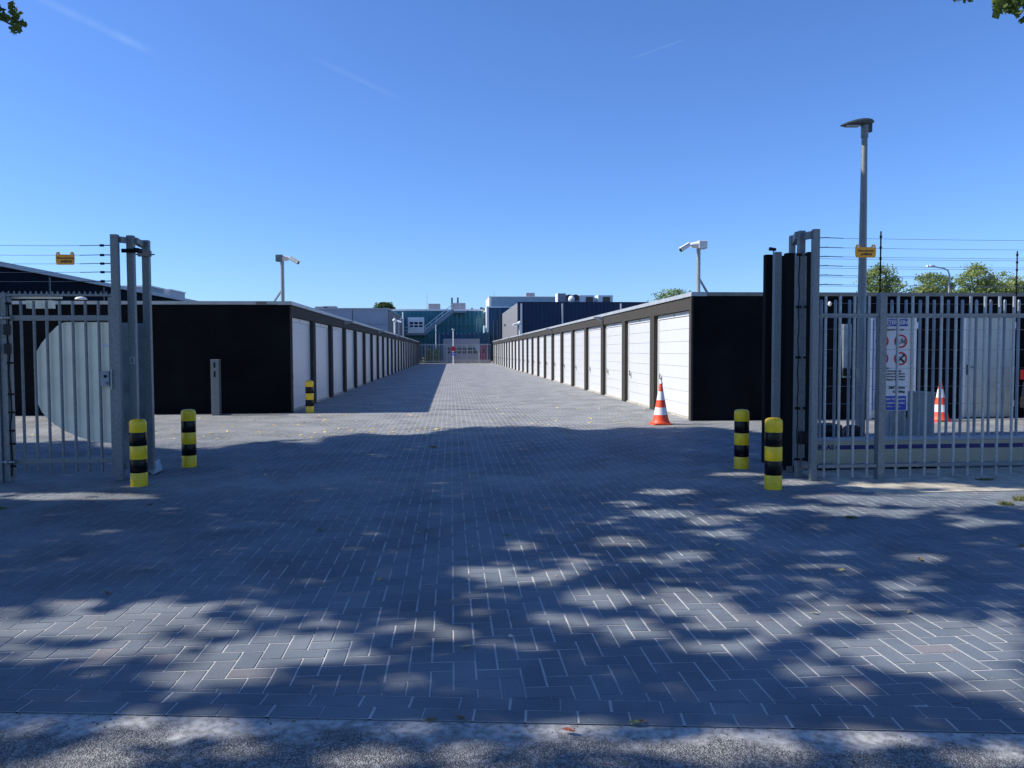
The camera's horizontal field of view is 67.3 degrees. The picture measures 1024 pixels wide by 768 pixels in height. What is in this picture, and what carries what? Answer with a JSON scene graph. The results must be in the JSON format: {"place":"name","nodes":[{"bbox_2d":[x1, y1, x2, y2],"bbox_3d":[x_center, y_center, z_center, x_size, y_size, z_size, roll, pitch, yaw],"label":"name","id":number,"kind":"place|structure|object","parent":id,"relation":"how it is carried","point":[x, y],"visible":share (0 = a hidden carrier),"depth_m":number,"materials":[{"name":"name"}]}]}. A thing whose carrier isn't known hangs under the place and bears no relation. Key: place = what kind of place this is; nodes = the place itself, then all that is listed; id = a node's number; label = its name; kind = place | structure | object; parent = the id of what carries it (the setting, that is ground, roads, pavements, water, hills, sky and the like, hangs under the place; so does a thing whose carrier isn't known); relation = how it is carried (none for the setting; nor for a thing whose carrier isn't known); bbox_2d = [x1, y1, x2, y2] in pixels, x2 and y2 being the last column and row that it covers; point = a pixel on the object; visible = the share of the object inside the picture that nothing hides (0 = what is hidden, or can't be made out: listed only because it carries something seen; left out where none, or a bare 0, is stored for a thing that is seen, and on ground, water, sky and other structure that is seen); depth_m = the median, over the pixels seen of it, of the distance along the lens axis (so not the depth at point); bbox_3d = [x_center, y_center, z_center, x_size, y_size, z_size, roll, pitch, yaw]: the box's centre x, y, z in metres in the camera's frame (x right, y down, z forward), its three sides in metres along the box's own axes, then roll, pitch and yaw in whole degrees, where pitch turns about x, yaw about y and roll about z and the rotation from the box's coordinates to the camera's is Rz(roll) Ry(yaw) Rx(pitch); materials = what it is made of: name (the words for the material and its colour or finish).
{"place":"outdoors","nodes":[
{"label":"outdoors","id":0,"kind":"place"},
{"bbox_2d":[0,363,1023,732],"bbox_3d":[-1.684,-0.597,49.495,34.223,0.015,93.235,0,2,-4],"label":"paving","id":1,"kind":"structure","parent":0,"point":[688,583],"depth_m":5.66,"materials":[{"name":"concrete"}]},
{"bbox_2d":[0,291,110,482],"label":"gateway","id":2,"kind":"object","parent":1,"relation":"on","point":[6,466],"visible":1,"depth_m":8.89,"materials":[{"name":"metal"}]},
{"bbox_2d":[6,296,115,476],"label":"pedestrian gate","id":3,"kind":"structure","parent":2,"relation":"attached to","point":[73,378],"depth_m":9.01,"materials":[{"name":"metal"}]},
{"bbox_2d":[110,234,162,479],"bbox_3d":[-4.569,-0.329,9.436,0.369,2.887,0.931,0,2,-4],"label":"gate portal","id":4,"kind":"object","parent":1,"relation":"on","point":[133,376],"visible":0.91,"depth_m":9.18,"materials":[{"name":"metal"}]},
{"bbox_2d":[0,244,110,281],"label":"electric fence","id":5,"kind":"object","parent":4,"relation":"attached to","point":[101,245],"visible":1,"depth_m":8.93,"materials":[{"name":"grey metal"}]},
{"bbox_2d":[56,252,74,264],"bbox_3d":[-5.179,-1.456,8.912,0.211,0.148,0.010,0,2,-4],"label":"warning sign","id":6,"kind":"object","parent":5,"relation":"hanging from","point":[62,259],"visible":1,"depth_m":8.91,"materials":[{"name":"yellow plastic"}]},
{"bbox_2d":[129,419,147,486],"bbox_3d":[-4.208,0.778,8.664,0.181,0.777,0.181,0,2,-4],"label":"bollard","id":7,"kind":"object","parent":1,"relation":"on","point":[138,452],"visible":0.98,"depth_m":8.59,"materials":[{"name":"yellow paint"}]},
{"bbox_2d":[181,409,196,467],"bbox_3d":[-4.242,0.717,10.094,0.183,0.778,0.183,0,2,-4],"label":"bollard","id":8,"kind":"object","parent":1,"relation":"on","point":[188,439],"visible":0.99,"depth_m":10.02,"materials":[{"name":"yellow paint"}]},
{"bbox_2d":[210,359,221,415],"bbox_3d":[-7.054,0.090,18.332,0.190,1.348,0.192,0,2,-4],"label":"steel post","id":9,"kind":"object","parent":1,"relation":"on","point":[216,409],"visible":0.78,"depth_m":18.25,"materials":[{"name":"grey metal"}]},
{"bbox_2d":[305,380,313,412],"bbox_3d":[-5.006,0.318,19.015,0.200,0.821,0.200,0,2,-4],"label":"bollard","id":10,"kind":"object","parent":1,"relation":"on","point":[309,395],"visible":0.97,"depth_m":18.93,"materials":[{"name":"yellow paint"}]},
{"bbox_2d":[31,382,715,439],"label":"fallen leaves","id":11,"kind":"object","parent":1,"relation":"on","point":[433,423],"visible":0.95,"depth_m":15.14,"materials":[{"name":"brown plant"}]},
{"bbox_2d":[426,348,439,362],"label":"shrub","id":12,"kind":"object","parent":1,"relation":"on","point":[436,354],"visible":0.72,"depth_m":99.21,"materials":[{"name":"green plant"}]},
{"bbox_2d":[0,447,875,580],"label":"leaf litter","id":13,"kind":"object","parent":1,"relation":"on","point":[841,569],"visible":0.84,"depth_m":5.62,"materials":[{"name":"plant"}]},
{"bbox_2d":[451,329,455,363],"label":"sign mast","id":14,"kind":"object","parent":1,"relation":"on","point":[453,349],"visible":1,"depth_m":93.53,"materials":[{"name":"white paint"}]},
{"bbox_2d":[419,343,490,363],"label":"bar fence","id":15,"kind":"object","parent":1,"relation":"on","point":[441,361],"visible":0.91,"depth_m":95.21,"materials":[{"name":"grey metal"}]},
{"bbox_2d":[649,383,671,424],"bbox_3d":[3.032,0.396,15.678,0.396,0.853,0.396,0,2,-4],"label":"traffic cone","id":16,"kind":"object","parent":1,"relation":"on","point":[660,416],"visible":1,"depth_m":15.59,"materials":[{"name":"orange plastic"}]},
{"bbox_2d":[734,409,748,468],"bbox_3d":[2.923,0.706,9.793,0.184,0.775,0.184,0,2,-4],"label":"bollard","id":17,"kind":"object","parent":1,"relation":"on","point":[741,438],"visible":0.98,"depth_m":9.72,"materials":[{"name":"yellow paint"}]},
{"bbox_2d":[764,418,782,489],"bbox_3d":[2.831,0.760,8.329,0.185,0.793,0.185,0,2,-4],"label":"bollard","id":18,"kind":"object","parent":1,"relation":"on","point":[773,450],"visible":0.99,"depth_m":8.25,"materials":[{"name":"yellow paint"}]},
{"bbox_2d":[786,229,819,480],"bbox_3d":[3.389,-0.346,9.103,0.189,2.892,0.696,0,2,-2],"label":"gate portal","id":19,"kind":"object","parent":1,"relation":"on","point":[799,238],"visible":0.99,"depth_m":8.92,"materials":[{"name":"metal"}]},
{"bbox_2d":[819,231,1023,420],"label":"electric fence","id":20,"kind":"object","parent":19,"relation":"attached to","point":[880,269],"visible":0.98,"depth_m":8.90,"materials":[{"name":"black metal"}]},
{"bbox_2d":[855,244,875,257],"bbox_3d":[4.040,-1.519,8.784,0.248,0.148,0.010,0,2,-4],"label":"warning sign","id":21,"kind":"object","parent":20,"relation":"hanging from","point":[865,252],"visible":1,"depth_m":8.78,"materials":[{"name":"yellow plastic"}]},
{"bbox_2d":[817,423,841,436],"bbox_3d":[4.108,0.790,10.247,0.442,0.520,0.360,0,2,-4],"label":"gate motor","id":22,"kind":"object","parent":1,"relation":"on","point":[828,429],"visible":0.22,"depth_m":10.07,"materials":[{"name":"black plastic"}]},
{"bbox_2d":[842,425,863,436],"bbox_3d":[5.351,0.807,12.096,0.328,0.328,0.130,0,2,-4],"label":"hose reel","id":23,"kind":"object","parent":1,"relation":"on","point":[856,431],"visible":0.27,"depth_m":12.04,"materials":[{"name":"black plastic"}]},
{"bbox_2d":[840,118,874,436],"bbox_3d":[5.658,-1.713,12.723,0.555,5.299,0.220,0,2,-4],"label":"street lamp","id":24,"kind":"object","parent":1,"relation":"on","point":[865,124],"visible":0.88,"depth_m":12.67,"materials":[{"name":"metal"}]},
{"bbox_2d":[761,247,1023,471],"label":"sliding gate","id":25,"kind":"structure","parent":1,"relation":"on","point":[779,334],"depth_m":9.65,"materials":[{"name":"black metal"}]},
{"bbox_2d":[891,391,935,435],"bbox_3d":[6.634,0.530,12.790,0.592,0.806,0.430,0,2,-4],"label":"utility cabinet","id":26,"kind":"object","parent":1,"relation":"on","point":[914,411],"visible":0.42,"depth_m":12.60,"materials":[{"name":"metal"}]},
{"bbox_2d":[934,384,951,421],"bbox_3d":[8.996,0.363,16.154,0.398,0.835,0.398,0,2,-4],"label":"traffic cone","id":27,"kind":"object","parent":1,"relation":"on","point":[942,409],"visible":0.52,"depth_m":16.07,"materials":[{"name":"orange plastic"}]},
{"bbox_2d":[998,500,1013,505],"bbox_3d":[4.791,1.149,7.454,0.162,0.036,0.147,-3,3,-43],"label":"weed tuft","id":28,"kind":"object","parent":1,"relation":"on","point":[1005,503],"visible":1,"depth_m":7.43,"materials":[{"name":"green plant"}]},
{"bbox_2d":[1010,494,1023,500],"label":"weeds","id":29,"kind":"object","parent":1,"relation":"on","point":[1020,498],"visible":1,"depth_m":7.64,"materials":[{"name":"green plant"}]},
{"bbox_2d":[1020,370,1023,407],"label":"parked car","id":30,"kind":"object","parent":1,"relation":"on","point":[1022,395],"visible":1,"depth_m":15.87,"materials":[{"name":"paint"}]},
{"bbox_2d":[0,713,1023,767],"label":"road","id":31,"kind":"structure","parent":0,"point":[87,742],"depth_m":2.94,"materials":[{"name":"grey asphalt"}]},
{"bbox_2d":[0,713,1023,765],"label":"grit","id":32,"kind":"object","parent":31,"relation":"on","point":[522,734],"visible":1,"depth_m":3.01,"materials":[{"name":"grey gravel"}]},
{"bbox_2d":[0,0,1023,332],"label":"sky","id":33,"kind":"structure","parent":0,"point":[408,154],"materials":[{"name":"blue"}]},
{"bbox_2d":[871,318,908,410],"bbox_3d":[4.486,-0.226,9.031,0.442,1.092,0.209,0,2,-4],"label":"information sign","id":34,"kind":"object","parent":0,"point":[903,366],"visible":0.5,"depth_m":9.11,"materials":[{"name":"white"}]},
{"bbox_2d":[926,265,949,292],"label":"street lamp","id":35,"kind":"object","parent":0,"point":[948,276],"visible":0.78,"depth_m":41.75,"materials":[{"name":"white paint"}]},
{"bbox_3d":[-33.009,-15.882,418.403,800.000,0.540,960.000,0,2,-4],"label":"ground","id":36,"kind":"structure","parent":0,"visible":0},
{"bbox_2d":[0,0,27,34],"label":"street tree","id":37,"kind":"object","parent":36,"relation":"on","point":[15,23],"visible":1,"depth_m":6.86,"materials":[{"name":"green plant"}]},
{"bbox_2d":[0,261,195,300],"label":"dark hall","id":38,"kind":"structure","parent":36,"relation":"on","point":[60,287],"depth_m":33.03,"materials":[{"name":"metal"}]},
{"bbox_2d":[123,285,164,293],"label":"roof unit","id":39,"kind":"structure","parent":38,"relation":"on","point":[157,289],"depth_m":44.53,"materials":[{"name":"white paint"}]},
{"bbox_2d":[164,289,185,297],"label":"roof unit","id":40,"kind":"structure","parent":38,"relation":"on","point":[176,293],"depth_m":47.75,"materials":[{"name":"metal"}]},
{"bbox_2d":[12,301,418,415],"bbox_3d":[-14.704,-2.180,55.975,13.340,2.792,75.540,0,2,-4],"label":"garage row","id":41,"kind":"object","parent":36,"relation":"on","point":[273,356],"visible":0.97,"depth_m":18.80,"materials":[{"name":"concrete"}]},
{"bbox_2d":[274,254,299,300],"bbox_3d":[-5.859,-2.656,19.685,0.889,1.292,0.270,1,3,18],"label":"security camera mast","id":42,"kind":"object","parent":41,"relation":"on","point":[281,258],"visible":0.97,"depth_m":19.65,"materials":[{"name":"white paint"}]},
{"bbox_2d":[292,318,309,410],"bbox_3d":[-5.673,-0.536,20.553,0.111,2.380,2.880,0,2,-4],"label":"garage door","id":43,"kind":"structure","parent":41,"relation":"in","point":[301,328],"depth_m":20.69,"materials":[{"name":"white paint"}]},
{"bbox_2d":[316,323,329,401],"bbox_3d":[-5.930,-0.674,23.820,0.111,2.380,2.880,0,2,-4],"label":"garage door","id":44,"kind":"structure","parent":41,"relation":"in","point":[322,371],"depth_m":24.18,"materials":[{"name":"white paint"}]},
{"bbox_2d":[333,326,343,395],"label":"garage door","id":45,"kind":"structure","parent":41,"relation":"in","point":[337,332],"depth_m":27.44,"materials":[{"name":"white paint"}]},
{"bbox_2d":[346,329,354,390],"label":"garage door","id":46,"kind":"structure","parent":41,"relation":"in","point":[349,333],"depth_m":30.90,"materials":[{"name":"white paint"}]},
{"bbox_2d":[357,332,363,386],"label":"garage door","id":47,"kind":"structure","parent":41,"relation":"in","point":[359,334],"depth_m":34.19,"materials":[{"name":"white paint"}]},
{"bbox_2d":[366,333,370,383],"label":"garage door","id":48,"kind":"structure","parent":41,"relation":"in","point":[368,377],"depth_m":37.54,"materials":[{"name":"white paint"}]},
{"bbox_2d":[373,335,376,380],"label":"garage door","id":49,"kind":"structure","parent":41,"relation":"in","point":[374,336],"depth_m":40.68,"materials":[{"name":"white paint"}]},
{"bbox_2d":[379,336,382,378],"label":"garage door","id":50,"kind":"structure","parent":41,"relation":"in","point":[380,338],"depth_m":44.05,"materials":[{"name":"white paint"}]},
{"bbox_2d":[384,337,387,375],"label":"garage door","id":51,"kind":"structure","parent":41,"relation":"in","point":[385,339],"depth_m":47.43,"materials":[{"name":"white paint"}]},
{"bbox_2d":[389,338,390,374],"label":"garage door","id":52,"kind":"structure","parent":41,"relation":"in","point":[389,338],"depth_m":50.57,"materials":[{"name":"white paint"}]},
{"bbox_2d":[393,339,394,372],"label":"garage door","id":53,"kind":"structure","parent":41,"relation":"in","point":[393,339],"depth_m":54.01,"materials":[{"name":"white paint"}]},
{"bbox_2d":[396,340,397,371],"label":"garage door","id":54,"kind":"structure","parent":41,"relation":"in","point":[396,340],"depth_m":57.02,"materials":[{"name":"white paint"}]},
{"bbox_2d":[399,340,400,370],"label":"garage door","id":55,"kind":"structure","parent":41,"relation":"in","point":[399,340],"depth_m":60.37,"materials":[{"name":"white paint"}]},
{"bbox_2d":[315,308,401,335],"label":"grey hall","id":56,"kind":"structure","parent":36,"relation":"on","point":[381,318],"depth_m":96.17,"materials":[{"name":"metal"}]},
{"bbox_2d":[373,302,395,308],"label":"broadleaf tree","id":57,"kind":"object","parent":36,"relation":"on","point":[385,305],"visible":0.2,"depth_m":157.20,"materials":[{"name":"green plant"}]},
{"bbox_2d":[391,303,489,360],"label":"teal factory","id":58,"kind":"structure","parent":36,"relation":"on","point":[465,324],"depth_m":127.80,"materials":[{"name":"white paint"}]},
{"bbox_2d":[408,317,423,332],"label":"window","id":59,"kind":"structure","parent":58,"relation":"in","point":[414,323],"depth_m":128.15,"materials":[{"name":"white paint"}]},
{"bbox_2d":[428,304,439,308],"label":"roof unit","id":60,"kind":"structure","parent":58,"relation":"on","point":[433,306],"depth_m":131.42,"materials":[{"name":"white paint"}]},
{"bbox_2d":[451,298,464,308],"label":"roof unit","id":61,"kind":"structure","parent":58,"relation":"on","point":[459,306],"depth_m":131.77,"materials":[{"name":"grey metal"}]},
{"bbox_2d":[443,339,479,360],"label":"sectional door","id":62,"kind":"structure","parent":58,"relation":"in","point":[471,348],"depth_m":121.48,"materials":[{"name":"grey metal"}]},
{"bbox_2d":[480,345,485,359],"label":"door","id":63,"kind":"structure","parent":58,"relation":"in","point":[480,345],"depth_m":121.72,"materials":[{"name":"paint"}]},
{"bbox_2d":[451,360,490,362],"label":"wall","id":64,"kind":"structure","parent":36,"relation":"on","point":[473,361],"depth_m":98.87,"materials":[{"name":"concrete"}]},
{"bbox_2d":[483,306,511,359],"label":"blue tower","id":65,"kind":"structure","parent":36,"relation":"on","point":[492,320],"depth_m":126.32,"materials":[{"name":"white paint"}]},
{"bbox_2d":[0,667,1023,733],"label":"paving edge","id":66,"kind":"object","parent":36,"relation":"on","point":[726,704],"visible":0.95,"depth_m":3.27,"materials":[{"name":"concrete"}]},
{"bbox_2d":[486,296,554,305],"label":"storey","id":67,"kind":"object","parent":36,"relation":"on","point":[502,300],"visible":0.19,"depth_m":150.00,"materials":[{"name":"white paint"}]},
{"bbox_2d":[502,302,647,338],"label":"navy hall","id":68,"kind":"structure","parent":36,"relation":"on","point":[532,316],"depth_m":97.69,"materials":[{"name":"blue paint"}]},
{"bbox_2d":[555,293,565,301],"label":"roof unit","id":69,"kind":"structure","parent":68,"relation":"on","point":[560,297],"depth_m":103.66,"materials":[{"name":"white paint"}]},
{"bbox_2d":[566,294,578,301],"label":"roof unit","id":70,"kind":"structure","parent":68,"relation":"on","point":[576,297],"depth_m":103.66,"materials":[{"name":"metal"}]},
{"bbox_2d":[579,295,593,301],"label":"roof unit","id":71,"kind":"structure","parent":68,"relation":"on","point":[586,298],"depth_m":103.89,"materials":[{"name":"white paint"}]},
{"bbox_2d":[595,295,612,301],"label":"roof unit","id":72,"kind":"structure","parent":68,"relation":"on","point":[604,298],"depth_m":104.10,"materials":[{"name":"white paint"}]},
{"bbox_2d":[647,288,691,301],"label":"broadleaf tree","id":73,"kind":"object","parent":36,"relation":"on","point":[674,293],"visible":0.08,"depth_m":75.50,"materials":[{"name":"green plant"}]},
{"bbox_2d":[493,292,1023,420],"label":"garage row","id":74,"kind":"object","parent":36,"relation":"on","point":[698,355],"visible":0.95,"depth_m":16.84,"materials":[{"name":"concrete"}]},
{"bbox_2d":[507,342,508,367],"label":"garage door","id":75,"kind":"structure","parent":74,"relation":"in","point":[507,342],"depth_m":71.50,"materials":[{"name":"white paint"}]},
{"bbox_2d":[513,341,514,368],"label":"garage door","id":76,"kind":"structure","parent":74,"relation":"in","point":[513,341],"depth_m":64.78,"materials":[{"name":"white paint"}]},
{"bbox_2d":[516,340,517,369],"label":"garage door","id":77,"kind":"structure","parent":74,"relation":"in","point":[516,340],"depth_m":61.27,"materials":[{"name":"white paint"}]},
{"bbox_2d":[519,339,521,370],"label":"garage door","id":78,"kind":"structure","parent":74,"relation":"in","point":[521,339],"depth_m":57.76,"materials":[{"name":"white paint"}]},
{"bbox_2d":[524,339,525,372],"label":"garage door","id":79,"kind":"structure","parent":74,"relation":"in","point":[524,339],"depth_m":54.45,"materials":[{"name":"white paint"}]},
{"bbox_2d":[528,338,530,373],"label":"garage door","id":80,"kind":"structure","parent":74,"relation":"in","point":[529,339],"depth_m":51.59,"materials":[{"name":"white paint"}]},
{"bbox_2d":[533,337,536,375],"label":"garage door","id":81,"kind":"structure","parent":74,"relation":"in","point":[534,338],"depth_m":47.93,"materials":[{"name":"white paint"}]},
{"bbox_2d":[539,336,543,377],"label":"garage door","id":82,"kind":"structure","parent":74,"relation":"in","point":[541,338],"depth_m":44.72,"materials":[{"name":"white paint"}]},
{"bbox_2d":[546,335,550,379],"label":"garage door","id":83,"kind":"structure","parent":74,"relation":"in","point":[548,337],"depth_m":41.50,"materials":[{"name":"white paint"}]},
{"bbox_2d":[553,333,559,381],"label":"garage door","id":84,"kind":"structure","parent":74,"relation":"in","point":[556,336],"depth_m":38.04,"materials":[{"name":"white paint"}]},
{"bbox_2d":[564,331,570,384],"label":"garage door","id":85,"kind":"structure","parent":74,"relation":"in","point":[567,335],"depth_m":34.71,"materials":[{"name":"white paint"}]},
{"bbox_2d":[574,329,583,388],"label":"garage door","id":86,"kind":"structure","parent":74,"relation":"in","point":[579,334],"depth_m":31.46,"materials":[{"name":"white paint"}]},
{"bbox_2d":[588,326,600,393],"bbox_3d":[3.043,-0.877,27.843,0.111,2.380,2.880,0,2,-4],"label":"garage door","id":87,"kind":"structure","parent":74,"relation":"in","point":[594,332],"depth_m":28.01,"materials":[{"name":"white paint"}]},
{"bbox_2d":[605,322,621,399],"bbox_3d":[3.300,-0.739,24.576,0.111,2.380,2.880,0,2,-4],"label":"garage door","id":88,"kind":"structure","parent":74,"relation":"in","point":[613,332],"depth_m":24.74,"materials":[{"name":"white paint"}]},
{"bbox_2d":[627,318,649,407],"bbox_3d":[3.558,-0.600,21.309,0.111,2.380,2.880,0,2,-4],"label":"garage door","id":89,"kind":"structure","parent":74,"relation":"in","point":[638,330],"depth_m":21.45,"materials":[{"name":"white paint"}]},
{"bbox_2d":[658,311,688,418],"bbox_3d":[3.816,-0.462,18.042,0.111,2.380,2.880,0,2,-4],"label":"garage door","id":90,"kind":"structure","parent":74,"relation":"in","point":[673,329],"depth_m":18.05,"materials":[{"name":"white paint"}]},
{"bbox_2d":[678,240,707,291],"bbox_3d":[4.061,-2.522,16.805,0.889,1.201,0.277,-1,3,-27],"label":"security camera mast","id":91,"kind":"object","parent":74,"relation":"attached to","point":[699,245],"visible":0.91,"depth_m":16.78,"materials":[{"name":"white paint"}]},
{"bbox_2d":[841,324,851,377],"bbox_3d":[7.179,-0.709,16.500,0.238,1.145,0.220,0,2,-4],"label":"wall box","id":92,"kind":"object","parent":74,"relation":"attached to","point":[844,337],"visible":0.65,"depth_m":16.43,"materials":[{"name":"grey metal"}]},
{"bbox_2d":[871,318,917,417],"bbox_3d":[8.293,-0.343,16.669,1.018,2.168,0.098,0,2,-4],"label":"steel door","id":93,"kind":"structure","parent":74,"relation":"in","point":[915,323],"depth_m":16.69,"materials":[{"name":"grey paint"}]},
{"bbox_2d":[964,318,1015,416],"bbox_3d":[10.460,-0.358,16.839,1.138,2.168,0.098,0,2,-4],"label":"steel door","id":94,"kind":"structure","parent":74,"relation":"in","point":[980,320],"depth_m":16.85,"materials":[{"name":"grey paint"}]},
{"bbox_2d":[853,262,910,292],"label":"broadleaf tree","id":95,"kind":"object","parent":36,"relation":"on","point":[889,280],"visible":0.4,"depth_m":47.40,"materials":[{"name":"green plant"}]},
{"bbox_2d":[803,467,1023,493],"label":"concrete footing strip","id":96,"kind":"object","parent":36,"relation":"on","point":[931,481],"visible":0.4,"depth_m":8.78,"materials":[{"name":"grey concrete"}]},
{"bbox_2d":[817,293,1023,479],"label":"bar fence","id":97,"kind":"object","parent":96,"relation":"on","point":[881,315],"visible":1,"depth_m":8.89,"materials":[{"name":"metal"}]},
{"bbox_2d":[904,272,951,292],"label":"broadleaf tree","id":98,"kind":"object","parent":36,"relation":"on","point":[927,288],"visible":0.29,"depth_m":51.38,"materials":[{"name":"green plant"}]},
{"bbox_2d":[932,275,956,292],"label":"broadleaf tree","id":99,"kind":"object","parent":36,"relation":"on","point":[944,283],"visible":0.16,"depth_m":58.27,"materials":[{"name":"green plant"}]},
{"bbox_2d":[947,279,974,292],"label":"broadleaf tree","id":100,"kind":"object","parent":36,"relation":"on","point":[958,287],"visible":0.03,"depth_m":56.46,"materials":[{"name":"green plant"}]},
{"bbox_2d":[952,261,1006,292],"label":"broadleaf tree","id":101,"kind":"object","parent":36,"relation":"on","point":[982,285],"visible":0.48,"depth_m":49.91,"materials":[{"name":"green plant"}]},
{"bbox_2d":[953,0,1023,23],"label":"street tree","id":102,"kind":"object","parent":36,"relation":"on","point":[1009,6],"visible":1,"depth_m":6.24,"materials":[{"name":"green plant"}]},
{"bbox_2d":[991,271,1023,292],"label":"broadleaf tree","id":103,"kind":"object","parent":36,"relation":"on","point":[1009,288],"visible":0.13,"depth_m":51.93,"materials":[{"name":"green plant"}]},
{"bbox_2d":[1006,276,1023,291],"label":"broadleaf tree","id":104,"kind":"object","parent":36,"relation":"on","point":[1021,283],"visible":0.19,"depth_m":52.39,"materials":[{"name":"green plant"}]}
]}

